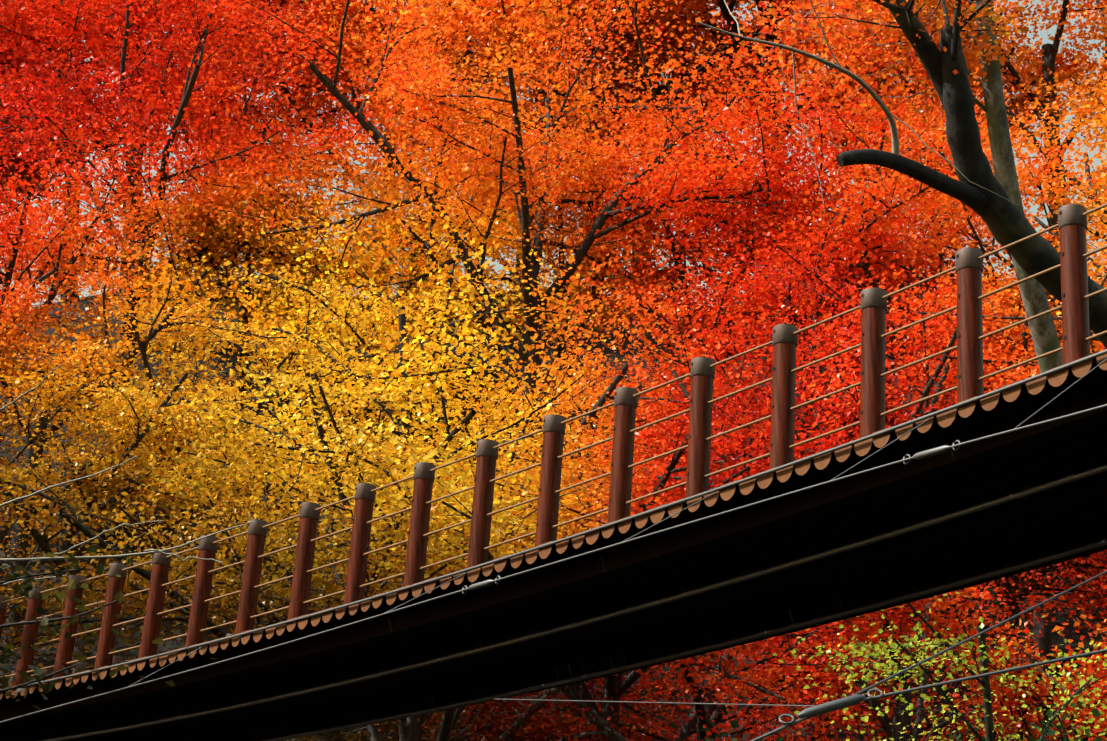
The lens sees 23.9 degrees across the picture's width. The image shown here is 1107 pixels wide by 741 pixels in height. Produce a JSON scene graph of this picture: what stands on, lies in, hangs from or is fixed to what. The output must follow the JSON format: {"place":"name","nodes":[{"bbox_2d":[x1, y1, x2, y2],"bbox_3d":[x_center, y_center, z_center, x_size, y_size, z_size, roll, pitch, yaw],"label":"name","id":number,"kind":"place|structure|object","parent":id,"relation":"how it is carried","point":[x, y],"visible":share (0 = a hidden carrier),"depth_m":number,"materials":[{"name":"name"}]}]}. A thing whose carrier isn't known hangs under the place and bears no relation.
{"place":"outdoors","nodes":[
{"label":"outdoors","id":0,"kind":"place"},
{"bbox_2d":[0,354,1106,740],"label":"bridge deck","id":1,"kind":"structure","parent":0,"point":[1010,504],"depth_m":20.11,"materials":[{"name":"black metal"}]},
{"bbox_2d":[0,203,1106,688],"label":"bridge railing","id":2,"kind":"object","parent":1,"relation":"on","point":[1074,255],"visible":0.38,"depth_m":19.61,"materials":[{"name":"brown wood"}]},
{"bbox_2d":[0,359,1106,740],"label":"cables","id":3,"kind":"object","parent":1,"relation":"attached to","point":[830,707],"visible":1,"depth_m":15.29,"materials":[{"name":"silver metal"}]},
{"bbox_2d":[0,278,1106,740],"bbox_3d":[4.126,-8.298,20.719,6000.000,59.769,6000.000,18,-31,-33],"label":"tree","id":4,"kind":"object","parent":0,"point":[1070,628],"depth_m":45.51,"materials":[{"name":"yellow plant"}]},
{"bbox_2d":[0,0,46,120],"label":"maple","id":5,"kind":"object","parent":4,"relation":"on","point":[1,53],"visible":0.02,"depth_m":62.14,"materials":[{"name":"red plant"}]},
{"bbox_2d":[0,1,122,216],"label":"maple","id":6,"kind":"object","parent":4,"relation":"on","point":[29,178],"depth_m":64.74,"materials":[{"name":"red plant"}]},
{"bbox_2d":[0,241,156,412],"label":"maple","id":7,"kind":"object","parent":4,"relation":"on","point":[47,283],"visible":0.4,"depth_m":46.33,"materials":[{"name":"orange plant"}]},
{"bbox_2d":[0,84,221,349],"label":"maple","id":8,"kind":"object","parent":4,"relation":"on","point":[22,234],"visible":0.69,"depth_m":46.13,"materials":[{"name":"red plant"}]},
{"bbox_2d":[0,0,227,304],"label":"maple","id":9,"kind":"object","parent":4,"relation":"on","point":[24,173],"visible":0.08,"depth_m":61.77,"materials":[{"name":"red plant"}]},
{"bbox_2d":[0,262,252,709],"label":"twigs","id":10,"kind":"object","parent":4,"relation":"on","point":[27,585],"visible":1,"depth_m":8.01,"materials":[{"name":"brown plant"}]},
{"bbox_2d":[0,290,308,673],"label":"maple","id":11,"kind":"object","parent":4,"relation":"on","point":[43,538],"visible":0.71,"depth_m":39.13,"materials":[{"name":"yellow plant"}]},
{"bbox_2d":[0,75,317,646],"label":"maple","id":12,"kind":"object","parent":4,"relation":"on","point":[17,617],"visible":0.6,"depth_m":42.23,"materials":[{"name":"orange plant"}]},
{"bbox_2d":[0,0,406,451],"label":"maple","id":13,"kind":"object","parent":4,"relation":"on","point":[71,99],"visible":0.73,"depth_m":49.37,"materials":[{"name":"red plant"}]},
{"bbox_2d":[26,0,393,286],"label":"maple","id":14,"kind":"object","parent":4,"relation":"on","point":[290,104],"visible":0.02,"depth_m":62.75,"materials":[{"name":"red plant"}]},
{"bbox_2d":[0,0,428,344],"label":"maple","id":15,"kind":"object","parent":4,"relation":"on","point":[11,17],"visible":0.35,"depth_m":54.13,"materials":[{"name":"red plant"}]},
{"bbox_2d":[25,92,414,435],"bbox_3d":[-6.369,-1.536,50.802,7.960,6.512,5.614,18,-31,-33],"label":"maple","id":16,"kind":"object","parent":4,"relation":"on","point":[245,315],"visible":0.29,"depth_m":50.44,"materials":[{"name":"orange plant"}]},
{"bbox_2d":[0,251,480,644],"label":"maple","id":17,"kind":"object","parent":4,"relation":"on","point":[150,387],"visible":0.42,"depth_m":42.37,"materials":[{"name":"yellow plant"}]},
{"bbox_2d":[0,213,680,740],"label":"maple","id":18,"kind":"object","parent":4,"relation":"on","point":[174,597],"visible":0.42,"depth_m":30.99,"materials":[{"name":"yellow plant"}]},
{"bbox_2d":[80,30,612,448],"bbox_3d":[-3.184,-2.064,49.581,9.360,8.207,8.669,18,-31,-33],"label":"maple","id":19,"kind":"object","parent":4,"relation":"on","point":[280,205],"visible":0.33,"depth_m":48.88,"materials":[{"name":"orange plant"}]},
{"bbox_2d":[171,0,627,334],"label":"maple","id":20,"kind":"object","parent":4,"relation":"on","point":[299,109],"visible":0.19,"depth_m":57.49,"materials":[{"name":"orange plant"}]},
{"bbox_2d":[103,273,742,740],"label":"maple","id":21,"kind":"object","parent":4,"relation":"on","point":[411,727],"visible":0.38,"depth_m":29.95,"materials":[{"name":"yellow plant"}]},
{"bbox_2d":[205,0,742,305],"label":"maple","id":22,"kind":"object","parent":4,"relation":"on","point":[474,36],"visible":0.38,"depth_m":58.19,"materials":[{"name":"orange plant"}]},
{"bbox_2d":[142,197,815,740],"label":"maple","id":23,"kind":"object","parent":4,"relation":"on","point":[458,415],"visible":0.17,"depth_m":37.29,"materials":[{"name":"yellow plant"}]},
{"bbox_2d":[145,0,881,546],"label":"maple","id":24,"kind":"object","parent":4,"relation":"on","point":[523,200],"visible":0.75,"depth_m":44.78,"materials":[{"name":"orange plant"}]},
{"bbox_2d":[334,70,728,459],"bbox_3d":[-0.376,-1.024,48.902,7.485,7.717,8.128,5,-26,-10],"label":"maple","id":25,"kind":"object","parent":4,"relation":"on","point":[583,270],"visible":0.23,"depth_m":48.39,"materials":[{"name":"orange plant"}]},
{"bbox_2d":[327,0,804,284],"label":"maple","id":26,"kind":"object","parent":4,"relation":"on","point":[543,93],"visible":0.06,"depth_m":63.13,"materials":[{"name":"orange plant"}]},
{"bbox_2d":[380,328,760,717],"bbox_3d":[0.547,2.465,40.078,6.209,6.606,6.359,-8,-27,16],"label":"maple","id":27,"kind":"object","parent":4,"relation":"on","point":[599,390],"visible":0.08,"depth_m":39.61,"materials":[{"name":"orange plant"}]},
{"bbox_2d":[414,0,902,313],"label":"maple","id":28,"kind":"object","parent":4,"relation":"on","point":[684,48],"visible":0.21,"depth_m":62.61,"materials":[{"name":"orange plant"}]},
{"bbox_2d":[314,301,1006,740],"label":"maple","id":29,"kind":"object","parent":4,"relation":"on","point":[614,687],"visible":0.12,"depth_m":32.38,"materials":[{"name":"orange plant"}]},
{"bbox_2d":[349,441,1030,740],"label":"maple","id":30,"kind":"object","parent":4,"relation":"on","point":[710,716],"visible":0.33,"depth_m":29.56,"materials":[{"name":"orange plant"}]},
{"bbox_2d":[524,76,920,487],"bbox_3d":[3.276,-0.745,48.038,7.500,8.223,7.951,-7,-27,15],"label":"maple","id":31,"kind":"object","parent":4,"relation":"on","point":[587,177],"visible":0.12,"depth_m":47.12,"materials":[{"name":"red plant"}]},
{"bbox_2d":[670,702,782,740],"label":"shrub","id":32,"kind":"object","parent":4,"relation":"on","point":[734,724],"visible":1,"depth_m":26.43,"materials":[{"name":"red plant"}]},
{"bbox_2d":[574,147,938,482],"bbox_3d":[3.455,0.832,42.740,6.968,8.816,8.532,0,-26,0],"label":"maple","id":33,"kind":"object","parent":4,"relation":"on","point":[816,305],"visible":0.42,"depth_m":41.17,"materials":[{"name":"red plant"}]},
{"bbox_2d":[495,0,1076,283],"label":"maple","id":34,"kind":"object","parent":4,"relation":"on","point":[724,12],"visible":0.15,"depth_m":62.11,"materials":[{"name":"orange plant"}]},
{"bbox_2d":[550,159,1039,740],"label":"maple","id":35,"kind":"object","parent":4,"relation":"on","point":[928,381],"visible":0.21,"depth_m":35.85,"materials":[{"name":"red plant"}]},
{"bbox_2d":[637,0,1050,426],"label":"maple","id":36,"kind":"object","parent":4,"relation":"on","point":[873,127],"visible":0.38,"depth_m":43.62,"materials":[{"name":"red plant"}]},
{"bbox_2d":[609,94,1106,589],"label":"maple","id":37,"kind":"object","parent":4,"relation":"on","point":[863,208],"visible":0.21,"depth_m":43.31,"materials":[{"name":"red plant"}]},
{"bbox_2d":[695,0,1062,372],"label":"tree","id":38,"kind":"object","parent":4,"relation":"on","point":[1044,335],"visible":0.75,"depth_m":28.82,"materials":[{"name":"orange plant"}]},
{"bbox_2d":[683,352,1106,740],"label":"maple","id":39,"kind":"object","parent":4,"relation":"on","point":[898,713],"visible":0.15,"depth_m":31.88,"materials":[{"name":"red plant"}]},
{"bbox_2d":[697,0,1106,347],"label":"tree","id":40,"kind":"object","parent":4,"relation":"on","point":[978,189],"visible":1,"depth_m":24.06,"materials":[{"name":"brown plant"}]},
{"bbox_2d":[738,0,1106,253],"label":"maple","id":41,"kind":"object","parent":4,"relation":"on","point":[1050,53],"visible":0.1,"depth_m":61.04,"materials":[{"name":"orange plant"}]},
{"bbox_2d":[773,592,1106,740],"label":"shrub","id":42,"kind":"object","parent":4,"relation":"on","point":[985,682],"visible":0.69,"depth_m":24.82,"materials":[{"name":"green plant"}]},
{"bbox_2d":[777,0,1102,284],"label":"maple","id":43,"kind":"object","parent":4,"relation":"on","point":[1007,87],"visible":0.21,"depth_m":60.98,"materials":[{"name":"orange plant"}]},
{"bbox_2d":[804,0,1106,284],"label":"maple","id":44,"kind":"object","parent":4,"relation":"on","point":[1010,113],"visible":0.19,"depth_m":50.35,"materials":[{"name":"orange plant"}]},
{"bbox_2d":[806,551,1106,740],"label":"maple","id":45,"kind":"object","parent":4,"relation":"on","point":[1033,582],"visible":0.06,"depth_m":36.60,"materials":[{"name":"red plant"}]},
{"bbox_2d":[808,576,1106,740],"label":"maple","id":46,"kind":"object","parent":4,"relation":"on","point":[1034,696],"visible":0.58,"depth_m":30.40,"materials":[{"name":"red plant"}]},
{"bbox_2d":[830,67,1106,573],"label":"maple","id":47,"kind":"object","parent":4,"relation":"on","point":[927,297],"visible":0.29,"depth_m":34.66,"materials":[{"name":"red plant"}]},
{"bbox_2d":[843,87,1106,393],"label":"maple","id":48,"kind":"object","parent":4,"relation":"on","point":[1028,206],"visible":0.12,"depth_m":42.01,"materials":[{"name":"orange plant"}]},
{"bbox_2d":[885,248,1105,674],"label":"maple","id":49,"kind":"object","parent":4,"relation":"on","point":[1044,642],"visible":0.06,"depth_m":40.04,"materials":[{"name":"red plant"}]},
{"bbox_2d":[888,72,1106,405],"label":"maple","id":50,"kind":"object","parent":4,"relation":"on","point":[1062,117],"visible":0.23,"depth_m":45.05,"materials":[{"name":"orange plant"}]},
{"bbox_2d":[938,693,1101,740],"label":"foliage","id":51,"kind":"object","parent":4,"relation":"on","point":[1095,713],"visible":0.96,"depth_m":25.04,"materials":[{"name":"red plant"}]},
{"bbox_2d":[975,550,1106,707],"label":"maple","id":52,"kind":"object","parent":4,"relation":"on","point":[1075,594],"visible":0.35,"depth_m":36.76,"materials":[{"name":"red plant"}]},
{"bbox_2d":[984,237,1106,392],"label":"maple","id":53,"kind":"object","parent":4,"relation":"on","point":[1091,267],"visible":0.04,"depth_m":39.65,"materials":[{"name":"orange plant"}]},
{"bbox_2d":[993,584,1106,740],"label":"maple","id":54,"kind":"object","parent":4,"relation":"on","point":[1098,673],"visible":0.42,"depth_m":27.59,"materials":[{"name":"red plant"}]},
{"bbox_2d":[1003,0,1106,147],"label":"maple","id":55,"kind":"object","parent":4,"relation":"on","point":[1093,87],"visible":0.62,"depth_m":58.29,"materials":[{"name":"orange plant"}]},
{"bbox_2d":[1025,0,1106,72],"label":"maple","id":56,"kind":"object","parent":4,"relation":"on","point":[1079,10],"visible":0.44,"depth_m":63.55,"materials":[{"name":"orange plant"}]},
{"bbox_2d":[1074,117,1106,198],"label":"maple","id":57,"kind":"object","parent":4,"relation":"on","point":[1103,133],"visible":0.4,"depth_m":49.73,"materials":[{"name":"orange plant"}]},
{"bbox_2d":[0,0,1106,306],"label":"sky","id":58,"kind":"structure","parent":0,"point":[1043,34],"materials":[{"name":"white"}]}
]}

